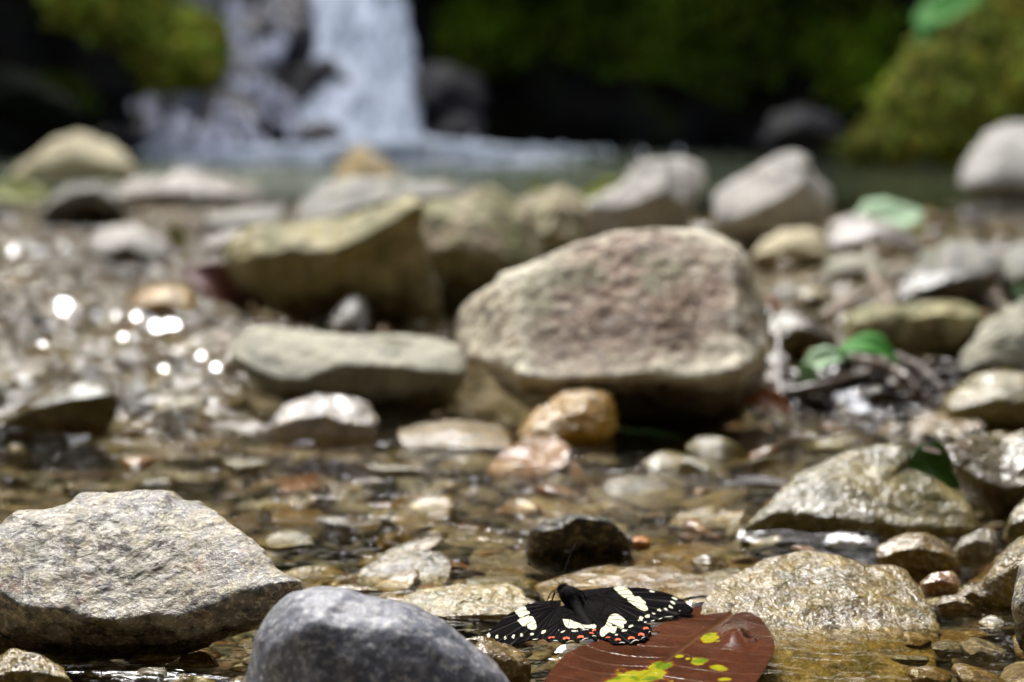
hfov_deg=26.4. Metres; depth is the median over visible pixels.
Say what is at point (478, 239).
boulder
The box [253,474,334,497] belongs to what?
river stone
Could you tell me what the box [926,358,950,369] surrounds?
dead leaf
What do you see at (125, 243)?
boulder
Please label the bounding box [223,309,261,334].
river stone
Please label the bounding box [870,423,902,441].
river stone
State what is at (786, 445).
river stone
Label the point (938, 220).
river stone
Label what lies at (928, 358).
river stone
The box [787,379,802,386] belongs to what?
dead leaf
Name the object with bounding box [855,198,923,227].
fallen leaf
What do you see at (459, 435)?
river stone
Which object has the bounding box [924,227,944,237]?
river stone
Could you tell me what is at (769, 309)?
river stone
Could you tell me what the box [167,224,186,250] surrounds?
fallen leaf
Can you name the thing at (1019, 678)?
river stone
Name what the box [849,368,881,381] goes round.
dead leaf
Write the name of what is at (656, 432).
fallen leaf
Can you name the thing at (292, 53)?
cascade rock
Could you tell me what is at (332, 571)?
river stone
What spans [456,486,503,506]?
river stone
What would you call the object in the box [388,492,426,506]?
river stone
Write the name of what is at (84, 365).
river stone
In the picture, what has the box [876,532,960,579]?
river stone
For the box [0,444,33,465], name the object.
river stone
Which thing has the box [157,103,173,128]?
cascade rock
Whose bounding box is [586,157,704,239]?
boulder
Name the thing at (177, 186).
river stone
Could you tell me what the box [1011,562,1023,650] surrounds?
boulder
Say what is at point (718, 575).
river stone
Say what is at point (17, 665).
river stone
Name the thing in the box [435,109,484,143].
wet ledge
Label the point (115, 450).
river stone
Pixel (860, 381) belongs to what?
dead leaf
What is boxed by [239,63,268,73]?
cascade rock
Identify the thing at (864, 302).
river stone
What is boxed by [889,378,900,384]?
dead leaf
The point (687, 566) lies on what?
river stone
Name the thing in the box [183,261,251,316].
fallen leaf
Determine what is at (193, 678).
river stone
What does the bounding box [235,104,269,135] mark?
cascade rock
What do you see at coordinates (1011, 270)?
boulder
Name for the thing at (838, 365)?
dead leaf
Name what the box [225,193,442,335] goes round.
boulder
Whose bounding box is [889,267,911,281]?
river stone
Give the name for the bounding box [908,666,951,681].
river stone
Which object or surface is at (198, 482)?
river stone
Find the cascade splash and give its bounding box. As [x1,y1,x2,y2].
[129,0,475,163]
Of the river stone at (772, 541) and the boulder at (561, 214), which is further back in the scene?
the boulder at (561, 214)
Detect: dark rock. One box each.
[96,126,152,160]
[756,105,846,151]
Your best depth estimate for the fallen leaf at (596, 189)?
4.18 m
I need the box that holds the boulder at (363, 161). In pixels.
[332,145,401,180]
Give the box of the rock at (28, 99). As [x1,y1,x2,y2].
[0,64,82,129]
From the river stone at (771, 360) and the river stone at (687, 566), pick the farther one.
the river stone at (771, 360)
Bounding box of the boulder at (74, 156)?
[8,131,136,184]
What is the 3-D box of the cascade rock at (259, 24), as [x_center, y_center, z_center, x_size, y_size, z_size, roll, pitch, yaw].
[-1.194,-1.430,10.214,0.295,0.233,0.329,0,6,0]
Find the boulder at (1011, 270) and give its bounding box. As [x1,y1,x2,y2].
[999,241,1023,305]
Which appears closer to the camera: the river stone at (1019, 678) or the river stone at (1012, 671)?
the river stone at (1019, 678)
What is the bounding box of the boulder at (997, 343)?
[958,297,1023,375]
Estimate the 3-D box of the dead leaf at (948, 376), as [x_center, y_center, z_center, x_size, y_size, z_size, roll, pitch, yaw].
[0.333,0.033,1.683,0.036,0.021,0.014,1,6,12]
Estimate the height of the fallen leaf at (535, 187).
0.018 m
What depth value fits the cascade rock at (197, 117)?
9.25 m
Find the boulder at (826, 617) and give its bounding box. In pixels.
[701,550,940,681]
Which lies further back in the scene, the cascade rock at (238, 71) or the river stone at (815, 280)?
the cascade rock at (238, 71)
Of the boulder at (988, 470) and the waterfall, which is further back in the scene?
the waterfall
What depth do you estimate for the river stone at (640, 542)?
1.12 m
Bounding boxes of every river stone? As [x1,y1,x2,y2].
[0,214,20,226]
[0,303,23,318]
[0,361,37,408]
[0,380,117,445]
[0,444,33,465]
[0,645,14,654]
[0,648,71,681]
[2,281,18,290]
[6,312,57,342]
[7,279,33,292]
[17,253,50,276]
[18,373,44,383]
[34,306,66,320]
[38,651,77,668]
[42,341,76,367]
[53,355,108,383]
[60,482,94,496]
[63,290,114,316]
[68,270,96,284]
[73,658,136,681]
[92,358,103,364]
[100,270,123,280]
[101,365,120,375]
[102,346,143,371]
[106,445,127,458]
[107,376,139,397]
[116,169,262,211]
[118,423,153,439]
[119,456,157,472]
[127,285,193,320]
[134,648,181,665]
[135,667,168,681]
[136,378,169,399]
[138,477,172,489]
[139,225,149,229]
[140,326,162,334]
[140,354,170,375]
[152,395,207,422]
[160,454,197,468]
[161,355,190,374]
[164,278,206,305]
[171,472,223,491]
[172,674,215,681]
[177,348,197,357]
[178,652,218,668]
[183,439,227,454]
[187,316,217,327]
[193,232,210,238]
[196,228,245,257]
[196,451,223,469]
[197,413,226,424]
[199,207,284,234]
[206,350,226,362]
[208,255,224,261]
[210,308,232,314]
[218,397,250,414]
[222,458,272,482]
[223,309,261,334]
[223,347,235,368]
[226,205,246,209]
[228,666,247,672]
[230,675,245,681]
[233,450,262,459]
[245,586,508,681]
[250,481,280,500]
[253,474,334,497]
[259,530,313,552]
[261,503,292,515]
[264,452,290,466]
[270,393,377,450]
[270,508,325,529]
[283,565,342,589]
[287,319,299,326]
[311,478,334,495]
[312,516,361,546]
[324,295,370,335]
[327,575,358,586]
[330,585,382,596]
[351,462,394,478]
[356,549,450,594]
[357,554,380,567]
[359,493,455,540]
[364,463,439,479]
[371,509,396,521]
[371,569,419,596]
[372,324,393,334]
[376,531,419,551]
[377,595,404,598]
[379,536,444,557]
[385,597,404,600]
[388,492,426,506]
[397,420,510,453]
[397,583,528,623]
[406,320,429,334]
[420,585,441,589]
[428,527,461,537]
[435,455,496,481]
[440,483,466,496]
[443,506,462,523]
[444,532,524,551]
[450,560,478,575]
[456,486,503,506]
[465,578,498,584]
[466,636,530,681]
[469,547,565,582]
[473,573,541,599]
[474,453,489,456]
[474,566,526,576]
[477,550,502,556]
[485,435,569,479]
[492,499,544,518]
[508,495,603,516]
[515,386,617,447]
[518,579,538,599]
[524,513,633,571]
[526,597,535,603]
[527,461,586,491]
[534,485,581,502]
[535,565,716,605]
[545,475,579,488]
[573,544,673,570]
[579,454,622,465]
[597,503,643,526]
[604,475,688,512]
[617,526,629,534]
[632,536,649,548]
[640,451,700,478]
[644,542,757,574]
[649,538,675,545]
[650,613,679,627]
[659,554,685,559]
[666,518,726,541]
[668,506,744,529]
[677,457,729,483]
[677,489,749,511]
[685,436,747,463]
[686,567,741,587]
[690,224,715,233]
[690,488,710,497]
[690,554,728,572]
[705,551,730,564]
[720,455,787,470]
[728,557,760,563]
[747,445,780,472]
[749,228,828,271]
[749,535,785,553]
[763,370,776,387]
[765,438,800,450]
[766,304,774,316]
[767,354,788,368]
[768,284,805,299]
[768,308,838,355]
[769,259,800,272]
[770,416,789,431]
[775,305,791,312]
[790,545,816,551]
[795,287,830,308]
[800,433,858,455]
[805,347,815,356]
[810,276,833,284]
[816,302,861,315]
[818,422,846,433]
[823,253,885,282]
[826,248,846,261]
[830,285,859,294]
[831,313,846,329]
[837,371,854,376]
[859,299,871,306]
[861,243,897,263]
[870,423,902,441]
[871,274,892,282]
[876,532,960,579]
[882,293,899,303]
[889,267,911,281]
[891,655,928,666]
[901,631,931,647]
[905,410,984,438]
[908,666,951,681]
[920,571,959,596]
[922,357,960,375]
[923,210,935,217]
[923,241,937,250]
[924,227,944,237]
[926,597,941,616]
[930,216,953,224]
[932,640,960,658]
[936,594,974,614]
[939,629,993,642]
[948,204,958,211]
[951,663,1006,681]
[954,528,999,565]
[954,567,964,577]
[957,581,986,609]
[958,210,983,221]
[959,637,1006,661]
[963,569,989,585]
[970,221,992,233]
[973,238,988,245]
[978,615,1004,634]
[981,535,1023,612]
[982,295,998,304]
[987,245,1008,255]
[991,205,1008,216]
[991,237,1011,245]
[992,225,1013,239]
[992,432,1006,434]
[1000,661,1023,681]
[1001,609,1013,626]
[1009,675,1023,681]
[1012,635,1023,660]
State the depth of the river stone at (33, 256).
3.14 m
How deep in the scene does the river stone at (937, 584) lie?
1.01 m
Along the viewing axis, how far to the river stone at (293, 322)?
2.23 m
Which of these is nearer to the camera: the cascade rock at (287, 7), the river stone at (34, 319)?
the river stone at (34, 319)
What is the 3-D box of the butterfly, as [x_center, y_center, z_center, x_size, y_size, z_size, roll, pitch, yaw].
[0.030,0.111,0.934,0.077,0.029,0.087,3,7,30]
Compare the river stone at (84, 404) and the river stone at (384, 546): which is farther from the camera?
the river stone at (84, 404)
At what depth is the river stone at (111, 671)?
0.89 m
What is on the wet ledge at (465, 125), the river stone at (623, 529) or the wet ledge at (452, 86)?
the wet ledge at (452, 86)
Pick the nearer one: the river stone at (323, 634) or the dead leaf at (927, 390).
the river stone at (323, 634)
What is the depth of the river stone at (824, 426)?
1.56 m
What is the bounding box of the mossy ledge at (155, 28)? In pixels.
[64,0,167,59]
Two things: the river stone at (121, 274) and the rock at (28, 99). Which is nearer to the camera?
the river stone at (121, 274)
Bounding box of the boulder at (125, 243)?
[82,224,170,277]
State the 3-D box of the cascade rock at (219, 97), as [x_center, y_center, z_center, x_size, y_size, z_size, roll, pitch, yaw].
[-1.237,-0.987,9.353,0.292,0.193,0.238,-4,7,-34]
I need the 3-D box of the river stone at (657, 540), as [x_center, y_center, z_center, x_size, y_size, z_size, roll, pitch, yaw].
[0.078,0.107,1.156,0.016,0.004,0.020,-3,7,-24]
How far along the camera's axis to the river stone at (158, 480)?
1.31 m
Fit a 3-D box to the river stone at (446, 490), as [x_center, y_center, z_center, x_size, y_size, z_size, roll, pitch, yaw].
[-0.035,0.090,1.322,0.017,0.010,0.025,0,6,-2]
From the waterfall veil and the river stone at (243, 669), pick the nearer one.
the river stone at (243, 669)
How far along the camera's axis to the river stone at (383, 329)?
2.16 m
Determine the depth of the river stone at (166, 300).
2.32 m
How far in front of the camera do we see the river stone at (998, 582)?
0.99 m
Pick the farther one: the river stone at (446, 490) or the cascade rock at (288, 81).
the cascade rock at (288, 81)
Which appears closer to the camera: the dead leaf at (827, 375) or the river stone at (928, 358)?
the dead leaf at (827, 375)
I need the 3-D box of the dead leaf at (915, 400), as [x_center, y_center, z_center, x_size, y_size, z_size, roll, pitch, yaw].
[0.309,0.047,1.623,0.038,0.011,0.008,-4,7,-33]
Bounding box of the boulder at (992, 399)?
[941,369,1023,433]
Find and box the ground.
[0,212,1023,681]
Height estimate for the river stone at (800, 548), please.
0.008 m
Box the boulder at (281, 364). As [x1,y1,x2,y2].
[230,325,467,416]
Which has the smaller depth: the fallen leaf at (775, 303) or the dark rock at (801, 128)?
the fallen leaf at (775, 303)
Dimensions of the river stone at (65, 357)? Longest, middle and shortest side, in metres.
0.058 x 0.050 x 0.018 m
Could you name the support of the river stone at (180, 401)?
on the ground
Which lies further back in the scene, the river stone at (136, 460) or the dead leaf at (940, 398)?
the dead leaf at (940, 398)
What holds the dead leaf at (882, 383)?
on the stream water
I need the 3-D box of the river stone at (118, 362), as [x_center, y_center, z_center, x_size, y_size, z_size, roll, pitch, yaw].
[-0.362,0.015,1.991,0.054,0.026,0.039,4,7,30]
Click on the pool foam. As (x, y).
(474, 151)
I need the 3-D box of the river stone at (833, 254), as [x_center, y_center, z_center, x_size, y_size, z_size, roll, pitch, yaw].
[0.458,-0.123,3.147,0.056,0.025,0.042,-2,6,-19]
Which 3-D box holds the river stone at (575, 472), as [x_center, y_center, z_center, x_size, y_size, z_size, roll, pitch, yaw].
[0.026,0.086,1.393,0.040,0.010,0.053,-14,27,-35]
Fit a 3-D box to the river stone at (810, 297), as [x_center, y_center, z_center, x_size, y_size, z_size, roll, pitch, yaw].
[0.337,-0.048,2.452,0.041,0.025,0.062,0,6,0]
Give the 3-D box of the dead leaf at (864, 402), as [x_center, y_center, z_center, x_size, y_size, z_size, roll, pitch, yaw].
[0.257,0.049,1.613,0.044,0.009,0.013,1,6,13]
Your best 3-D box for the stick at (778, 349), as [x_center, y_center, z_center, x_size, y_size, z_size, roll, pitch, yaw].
[0.206,0.021,1.681,0.007,0.046,0.102,1,6,5]
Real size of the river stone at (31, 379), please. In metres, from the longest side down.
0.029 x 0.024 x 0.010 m
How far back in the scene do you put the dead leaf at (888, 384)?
1.67 m
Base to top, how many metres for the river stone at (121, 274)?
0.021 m
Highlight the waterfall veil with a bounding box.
[297,56,349,123]
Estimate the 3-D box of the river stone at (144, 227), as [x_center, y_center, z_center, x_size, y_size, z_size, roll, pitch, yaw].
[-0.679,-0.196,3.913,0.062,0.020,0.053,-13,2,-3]
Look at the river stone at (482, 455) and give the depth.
1.42 m
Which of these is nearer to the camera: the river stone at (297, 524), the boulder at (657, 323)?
the river stone at (297, 524)
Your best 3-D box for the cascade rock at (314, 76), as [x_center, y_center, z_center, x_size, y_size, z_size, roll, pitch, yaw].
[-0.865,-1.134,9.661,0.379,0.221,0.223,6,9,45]
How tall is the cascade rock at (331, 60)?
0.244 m
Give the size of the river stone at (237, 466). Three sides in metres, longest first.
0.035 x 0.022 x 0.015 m
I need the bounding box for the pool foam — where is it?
[135,135,680,163]
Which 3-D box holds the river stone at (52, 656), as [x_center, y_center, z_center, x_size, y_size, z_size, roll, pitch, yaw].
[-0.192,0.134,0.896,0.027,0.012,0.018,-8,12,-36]
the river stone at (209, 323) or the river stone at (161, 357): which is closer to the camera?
the river stone at (161, 357)
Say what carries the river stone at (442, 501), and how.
on the ground
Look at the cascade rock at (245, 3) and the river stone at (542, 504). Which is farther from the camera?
the cascade rock at (245, 3)
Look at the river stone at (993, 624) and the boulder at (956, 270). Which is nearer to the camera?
the river stone at (993, 624)
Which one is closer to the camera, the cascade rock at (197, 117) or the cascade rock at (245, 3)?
the cascade rock at (197, 117)
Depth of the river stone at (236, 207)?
4.67 m
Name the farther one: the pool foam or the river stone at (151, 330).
the pool foam
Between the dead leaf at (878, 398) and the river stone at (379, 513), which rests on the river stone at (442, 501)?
the river stone at (379, 513)
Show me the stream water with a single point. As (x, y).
(512, 178)
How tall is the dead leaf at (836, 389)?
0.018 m
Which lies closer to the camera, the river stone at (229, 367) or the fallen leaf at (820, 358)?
the fallen leaf at (820, 358)
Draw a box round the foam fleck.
[0,247,930,561]
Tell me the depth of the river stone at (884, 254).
2.99 m
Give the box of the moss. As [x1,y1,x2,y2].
[36,0,1023,170]
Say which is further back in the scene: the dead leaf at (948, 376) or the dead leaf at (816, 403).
the dead leaf at (948, 376)
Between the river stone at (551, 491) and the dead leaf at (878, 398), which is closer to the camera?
the river stone at (551, 491)
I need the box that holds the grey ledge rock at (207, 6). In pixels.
[177,0,221,16]
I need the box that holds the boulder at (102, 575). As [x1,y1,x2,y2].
[0,489,303,661]
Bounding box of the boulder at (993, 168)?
[958,122,1023,207]
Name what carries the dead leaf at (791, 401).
on the ground
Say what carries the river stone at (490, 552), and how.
on the river stone at (533, 573)
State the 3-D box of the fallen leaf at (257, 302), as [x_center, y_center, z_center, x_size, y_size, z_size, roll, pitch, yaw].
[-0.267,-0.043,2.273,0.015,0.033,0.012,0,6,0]
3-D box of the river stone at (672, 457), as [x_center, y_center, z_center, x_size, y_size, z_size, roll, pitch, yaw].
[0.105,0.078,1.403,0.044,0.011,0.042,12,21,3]
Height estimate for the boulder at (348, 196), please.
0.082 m
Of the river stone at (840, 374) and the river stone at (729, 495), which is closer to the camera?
the river stone at (729, 495)
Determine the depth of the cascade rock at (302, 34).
10.18 m
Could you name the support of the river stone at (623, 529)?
on the ground
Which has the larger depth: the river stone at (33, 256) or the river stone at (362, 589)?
the river stone at (33, 256)
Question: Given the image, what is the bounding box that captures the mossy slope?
[841,0,1023,156]
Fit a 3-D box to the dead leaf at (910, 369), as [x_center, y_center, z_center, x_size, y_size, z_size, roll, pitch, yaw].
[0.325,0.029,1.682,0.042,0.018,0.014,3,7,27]
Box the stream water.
[0,150,1023,681]
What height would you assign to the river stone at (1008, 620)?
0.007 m
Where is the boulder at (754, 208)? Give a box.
[713,151,832,257]
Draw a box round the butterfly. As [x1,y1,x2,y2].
[485,544,692,645]
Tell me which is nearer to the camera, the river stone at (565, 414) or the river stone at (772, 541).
the river stone at (772, 541)
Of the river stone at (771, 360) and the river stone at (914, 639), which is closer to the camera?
the river stone at (914, 639)
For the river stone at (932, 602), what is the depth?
1.00 m
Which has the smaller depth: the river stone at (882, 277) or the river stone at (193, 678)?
the river stone at (193, 678)
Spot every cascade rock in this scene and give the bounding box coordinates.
[132,113,166,138]
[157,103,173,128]
[167,108,202,128]
[202,88,260,131]
[218,0,254,16]
[222,68,260,94]
[232,68,247,75]
[233,47,270,69]
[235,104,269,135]
[237,11,281,49]
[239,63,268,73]
[240,71,283,88]
[248,0,259,7]
[254,83,306,117]
[261,31,302,64]
[262,0,316,19]
[272,74,296,117]
[273,13,316,59]
[289,60,352,106]
[292,56,337,78]
[299,120,343,161]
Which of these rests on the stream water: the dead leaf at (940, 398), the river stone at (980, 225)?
the river stone at (980, 225)
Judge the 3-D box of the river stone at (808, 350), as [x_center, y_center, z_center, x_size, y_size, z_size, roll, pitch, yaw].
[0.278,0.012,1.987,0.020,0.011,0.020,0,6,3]
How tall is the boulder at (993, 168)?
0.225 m
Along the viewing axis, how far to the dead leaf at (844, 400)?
1.62 m
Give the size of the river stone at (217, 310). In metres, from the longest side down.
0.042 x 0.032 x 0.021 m
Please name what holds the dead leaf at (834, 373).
on the dead leaf
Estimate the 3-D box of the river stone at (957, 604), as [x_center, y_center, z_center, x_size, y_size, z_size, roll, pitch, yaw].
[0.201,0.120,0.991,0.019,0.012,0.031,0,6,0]
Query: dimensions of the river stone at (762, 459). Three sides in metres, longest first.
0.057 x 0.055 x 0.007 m
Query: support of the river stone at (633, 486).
on the ground
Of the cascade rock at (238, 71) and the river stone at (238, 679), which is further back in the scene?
the cascade rock at (238, 71)
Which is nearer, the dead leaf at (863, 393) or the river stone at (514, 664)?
the river stone at (514, 664)
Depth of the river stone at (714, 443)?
1.44 m
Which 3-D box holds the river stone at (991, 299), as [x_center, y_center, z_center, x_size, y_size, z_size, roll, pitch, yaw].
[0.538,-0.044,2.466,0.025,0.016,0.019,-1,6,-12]
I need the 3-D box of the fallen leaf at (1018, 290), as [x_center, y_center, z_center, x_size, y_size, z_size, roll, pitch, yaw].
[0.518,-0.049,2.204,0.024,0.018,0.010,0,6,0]
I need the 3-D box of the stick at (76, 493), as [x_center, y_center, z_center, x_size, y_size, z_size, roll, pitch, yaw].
[-0.225,0.079,1.135,0.010,0.005,0.002,0,6,0]
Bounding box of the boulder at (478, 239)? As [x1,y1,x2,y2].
[422,186,545,321]
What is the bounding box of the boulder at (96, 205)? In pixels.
[34,182,130,232]
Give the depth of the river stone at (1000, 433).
1.49 m
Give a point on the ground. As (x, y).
(272, 404)
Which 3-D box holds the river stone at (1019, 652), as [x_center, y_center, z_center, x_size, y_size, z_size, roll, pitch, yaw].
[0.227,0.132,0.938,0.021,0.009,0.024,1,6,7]
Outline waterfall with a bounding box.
[308,0,424,155]
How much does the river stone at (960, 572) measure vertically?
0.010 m
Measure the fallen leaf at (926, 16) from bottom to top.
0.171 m
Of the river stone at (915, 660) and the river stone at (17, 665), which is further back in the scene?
the river stone at (915, 660)
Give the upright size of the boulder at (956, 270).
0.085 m
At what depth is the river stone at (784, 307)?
2.41 m
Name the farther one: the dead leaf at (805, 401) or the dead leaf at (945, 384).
the dead leaf at (945, 384)
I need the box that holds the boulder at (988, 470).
[944,430,1023,521]
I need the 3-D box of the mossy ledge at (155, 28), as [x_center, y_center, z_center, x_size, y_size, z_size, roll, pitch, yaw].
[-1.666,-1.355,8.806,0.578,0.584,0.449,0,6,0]
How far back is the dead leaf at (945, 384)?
1.67 m
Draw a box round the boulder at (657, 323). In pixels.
[456,228,769,432]
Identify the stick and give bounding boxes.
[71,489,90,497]
[775,332,782,392]
[783,362,902,394]
[817,279,891,323]
[835,352,932,405]
[866,270,893,304]
[895,352,947,394]
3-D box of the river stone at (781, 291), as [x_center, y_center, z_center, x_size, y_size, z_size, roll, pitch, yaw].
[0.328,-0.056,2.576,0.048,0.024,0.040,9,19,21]
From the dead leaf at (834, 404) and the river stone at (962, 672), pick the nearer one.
the river stone at (962, 672)
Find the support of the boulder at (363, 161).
on the stream water
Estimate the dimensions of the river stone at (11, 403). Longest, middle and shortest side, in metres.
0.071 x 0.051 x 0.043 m
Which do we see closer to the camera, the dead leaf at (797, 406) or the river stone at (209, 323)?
the dead leaf at (797, 406)
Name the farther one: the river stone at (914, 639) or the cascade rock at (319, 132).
the cascade rock at (319, 132)
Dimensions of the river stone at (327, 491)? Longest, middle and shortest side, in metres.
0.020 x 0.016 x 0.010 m
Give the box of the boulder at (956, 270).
[896,239,1001,304]
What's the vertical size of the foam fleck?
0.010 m
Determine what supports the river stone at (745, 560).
on the river stone at (687, 566)
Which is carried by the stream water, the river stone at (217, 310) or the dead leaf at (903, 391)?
the dead leaf at (903, 391)
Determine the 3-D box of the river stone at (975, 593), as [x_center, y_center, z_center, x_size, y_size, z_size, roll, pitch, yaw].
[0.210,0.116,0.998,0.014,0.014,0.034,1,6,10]
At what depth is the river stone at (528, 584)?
1.04 m
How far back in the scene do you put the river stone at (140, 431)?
1.56 m
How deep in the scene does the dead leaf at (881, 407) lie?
1.60 m
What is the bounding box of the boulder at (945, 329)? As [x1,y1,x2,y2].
[842,300,986,363]
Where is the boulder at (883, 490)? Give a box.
[740,444,975,552]
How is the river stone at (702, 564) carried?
on the river stone at (687, 566)
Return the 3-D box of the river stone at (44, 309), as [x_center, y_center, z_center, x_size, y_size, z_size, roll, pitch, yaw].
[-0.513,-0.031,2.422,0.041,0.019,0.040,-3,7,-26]
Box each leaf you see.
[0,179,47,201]
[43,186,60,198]
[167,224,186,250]
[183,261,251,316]
[249,290,263,314]
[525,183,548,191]
[544,606,774,681]
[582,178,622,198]
[622,429,684,438]
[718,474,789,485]
[743,386,792,412]
[763,392,806,411]
[765,296,782,310]
[765,406,809,418]
[775,370,797,390]
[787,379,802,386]
[787,404,803,418]
[795,394,849,421]
[797,363,819,384]
[803,346,855,371]
[811,395,824,408]
[815,372,831,395]
[818,368,843,377]
[819,392,839,406]
[823,363,837,371]
[831,399,847,403]
[832,383,854,392]
[835,362,857,371]
[835,397,877,422]
[836,400,872,411]
[838,331,901,365]
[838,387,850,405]
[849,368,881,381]
[854,378,875,387]
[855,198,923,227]
[856,390,885,402]
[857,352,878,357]
[860,393,872,400]
[866,389,926,420]
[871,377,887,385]
[872,379,897,391]
[877,380,897,392]
[877,403,897,415]
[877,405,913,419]
[878,371,926,386]
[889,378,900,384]
[897,384,944,396]
[902,385,939,410]
[906,365,954,390]
[908,441,960,489]
[909,398,941,409]
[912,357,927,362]
[913,0,978,28]
[915,5,950,43]
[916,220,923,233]
[920,379,951,390]
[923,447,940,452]
[924,383,930,392]
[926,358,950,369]
[932,359,964,371]
[932,369,965,383]
[933,396,944,401]
[1012,284,1023,298]
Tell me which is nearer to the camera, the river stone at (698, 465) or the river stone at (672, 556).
the river stone at (672, 556)
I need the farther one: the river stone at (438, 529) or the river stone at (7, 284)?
the river stone at (7, 284)
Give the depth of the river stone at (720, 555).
1.10 m
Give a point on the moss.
(188, 61)
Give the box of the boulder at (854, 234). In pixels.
[825,214,923,256]
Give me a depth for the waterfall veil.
9.43 m
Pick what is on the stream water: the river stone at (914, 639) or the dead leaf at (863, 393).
the dead leaf at (863, 393)
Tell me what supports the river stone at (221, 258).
on the ground
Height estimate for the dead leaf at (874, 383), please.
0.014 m
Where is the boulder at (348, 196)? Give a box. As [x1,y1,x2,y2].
[292,175,470,222]
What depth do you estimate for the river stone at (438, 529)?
1.19 m
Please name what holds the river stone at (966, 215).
on the stream water
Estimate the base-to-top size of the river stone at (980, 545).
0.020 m
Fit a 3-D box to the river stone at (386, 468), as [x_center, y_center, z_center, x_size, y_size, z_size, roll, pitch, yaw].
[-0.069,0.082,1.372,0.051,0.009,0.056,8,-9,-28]
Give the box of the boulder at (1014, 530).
[1003,499,1023,543]
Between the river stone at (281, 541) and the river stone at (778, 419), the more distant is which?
the river stone at (778, 419)
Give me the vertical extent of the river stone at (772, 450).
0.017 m
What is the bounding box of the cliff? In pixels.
[0,0,1023,215]
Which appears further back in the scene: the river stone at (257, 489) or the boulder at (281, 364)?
the boulder at (281, 364)
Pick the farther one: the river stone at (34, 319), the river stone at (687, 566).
the river stone at (34, 319)
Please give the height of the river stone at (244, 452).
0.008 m
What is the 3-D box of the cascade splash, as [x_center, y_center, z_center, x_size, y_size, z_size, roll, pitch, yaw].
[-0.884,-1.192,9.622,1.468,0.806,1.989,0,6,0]
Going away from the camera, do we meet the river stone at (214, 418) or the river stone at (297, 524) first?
the river stone at (297, 524)
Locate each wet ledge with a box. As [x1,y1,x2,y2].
[412,63,487,110]
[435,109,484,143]
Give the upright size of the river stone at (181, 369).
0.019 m
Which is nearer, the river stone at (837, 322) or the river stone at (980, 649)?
the river stone at (980, 649)
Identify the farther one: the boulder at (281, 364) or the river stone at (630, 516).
the boulder at (281, 364)
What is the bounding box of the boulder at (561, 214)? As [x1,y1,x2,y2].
[519,185,591,255]
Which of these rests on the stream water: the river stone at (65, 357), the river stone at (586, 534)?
the river stone at (586, 534)
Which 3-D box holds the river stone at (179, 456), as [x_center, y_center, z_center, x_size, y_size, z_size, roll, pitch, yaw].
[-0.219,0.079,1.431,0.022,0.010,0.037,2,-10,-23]
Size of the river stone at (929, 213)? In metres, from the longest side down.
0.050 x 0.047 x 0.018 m
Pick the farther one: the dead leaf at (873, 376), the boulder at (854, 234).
the boulder at (854, 234)
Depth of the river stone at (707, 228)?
3.89 m

